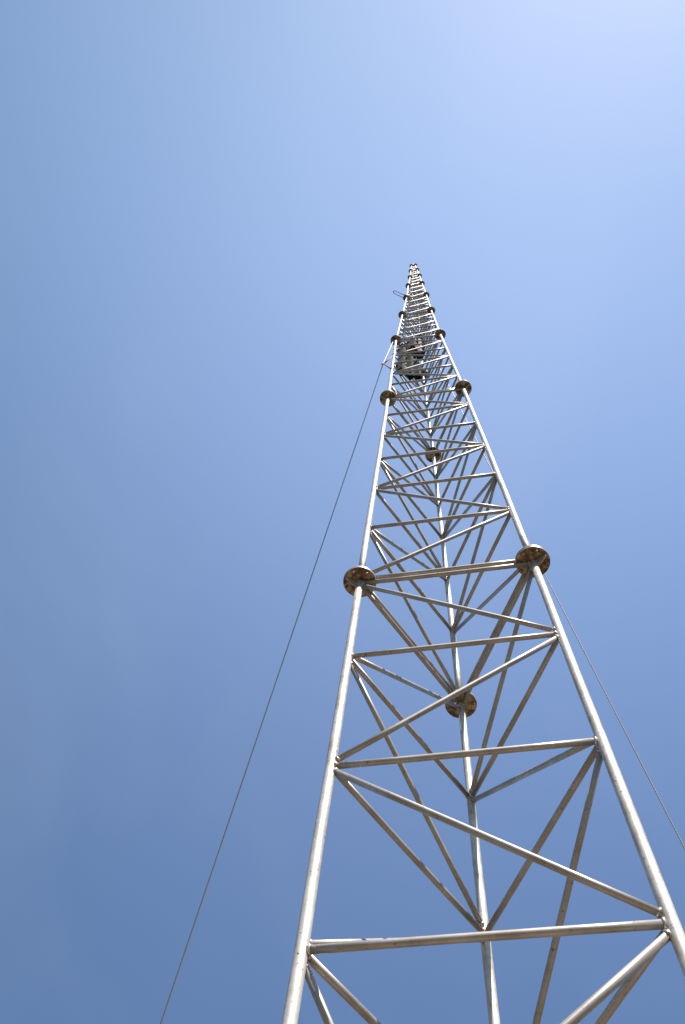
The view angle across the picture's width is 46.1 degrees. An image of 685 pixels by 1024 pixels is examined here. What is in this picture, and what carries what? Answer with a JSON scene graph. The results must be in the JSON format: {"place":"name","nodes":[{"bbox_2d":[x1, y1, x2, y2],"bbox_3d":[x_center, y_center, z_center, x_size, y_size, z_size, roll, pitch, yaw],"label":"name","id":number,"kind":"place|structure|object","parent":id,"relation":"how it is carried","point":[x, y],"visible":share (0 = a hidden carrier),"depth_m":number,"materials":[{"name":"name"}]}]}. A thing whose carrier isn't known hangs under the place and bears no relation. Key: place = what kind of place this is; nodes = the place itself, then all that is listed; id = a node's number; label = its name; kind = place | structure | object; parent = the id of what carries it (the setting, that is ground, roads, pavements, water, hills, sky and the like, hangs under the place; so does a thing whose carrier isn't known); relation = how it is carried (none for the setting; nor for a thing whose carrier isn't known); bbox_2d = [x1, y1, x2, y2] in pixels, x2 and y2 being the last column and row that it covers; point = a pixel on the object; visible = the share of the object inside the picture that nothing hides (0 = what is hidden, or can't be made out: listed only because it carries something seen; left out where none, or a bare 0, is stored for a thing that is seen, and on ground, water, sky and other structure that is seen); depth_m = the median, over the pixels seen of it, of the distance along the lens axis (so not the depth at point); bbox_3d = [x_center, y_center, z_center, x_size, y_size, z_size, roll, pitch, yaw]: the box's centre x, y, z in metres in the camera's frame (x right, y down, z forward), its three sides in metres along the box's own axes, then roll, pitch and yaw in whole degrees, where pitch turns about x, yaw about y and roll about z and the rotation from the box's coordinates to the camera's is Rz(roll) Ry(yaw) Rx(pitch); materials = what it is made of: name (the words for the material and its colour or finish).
{"place":"outdoors","nodes":[
{"label":"outdoors","id":0,"kind":"place"},
{"bbox_2d":[0,0,684,1023],"label":"sky","id":1,"kind":"structure","parent":0,"point":[213,213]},
{"bbox_3d":[0.253,2.897,-0.386,2.100,0.760,2.000,-7,-71,7],"label":"concrete footing","id":2,"kind":"object","parent":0,"visible":0},
{"bbox_2d":[282,263,684,1023],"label":"lattice mast","id":3,"kind":"object","parent":2,"relation":"on","point":[528,563],"visible":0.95,"depth_m":4.39,"materials":[{"name":"silver metal"}]},
{"bbox_2d":[381,353,394,370],"bbox_3d":[0.800,-2.631,14.176,0.252,1.660,0.067,-7,-71,7],"label":"guy bracket","id":4,"kind":"object","parent":3,"relation":"attached to","point":[386,361],"visible":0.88,"depth_m":14.13,"materials":[{"name":"silver metal"}]},
{"bbox_2d":[160,342,392,1023],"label":"guy wire","id":5,"kind":"object","parent":4,"relation":"attached to","point":[265,713],"visible":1,"depth_m":10.29,"materials":[{"name":"metal"}]},
{"bbox_2d":[395,343,406,375],"bbox_3d":[1.085,-2.843,14.930,0.158,2.940,0.168,-36,-77,16],"label":"equipment unit","id":6,"kind":"object","parent":3,"relation":"attached to","point":[400,366],"visible":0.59,"depth_m":14.63,"materials":[{"name":"grey paint"}]},
{"bbox_2d":[405,356,414,379],"bbox_3d":[1.273,-2.791,15.359,0.156,2.340,0.164,-36,-77,16],"label":"equipment unit","id":7,"kind":"object","parent":3,"relation":"attached to","point":[409,364],"visible":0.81,"depth_m":15.12,"materials":[{"name":"grey paint"}]},
{"bbox_2d":[406,339,419,358],"bbox_3d":[1.538,-3.578,17.640,0.245,1.290,0.305,-36,-77,16],"label":"equipment box","id":8,"kind":"object","parent":3,"relation":"attached to","point":[411,347],"visible":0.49,"depth_m":17.31,"materials":[{"name":"brown paint"}]},
{"bbox_2d":[414,361,421,379],"bbox_3d":[1.469,-2.793,15.929,0.155,1.440,0.168,-36,-77,16],"label":"equipment unit","id":9,"kind":"object","parent":3,"relation":"attached to","point":[418,377],"visible":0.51,"depth_m":15.69,"materials":[{"name":"grey paint"}]},
{"bbox_2d":[416,338,425,358],"bbox_3d":[1.896,-3.960,19.524,0.182,2.440,0.238,21,-70,-3],"label":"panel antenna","id":10,"kind":"object","parent":3,"relation":"attached to","point":[421,353],"visible":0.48,"depth_m":18.80,"materials":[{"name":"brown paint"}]},
{"bbox_3d":[2.134,-4.308,20.926,0.275,1.660,0.078,-7,-71,7],"label":"guy bracket","id":11,"kind":"object","parent":3,"relation":"attached to","visible":0},
{"bbox_2d":[427,344,684,849],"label":"guy wire","id":12,"kind":"object","parent":11,"relation":"attached to","point":[598,679],"visible":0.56,"depth_m":12.55,"materials":[{"name":"metal"}]}
]}

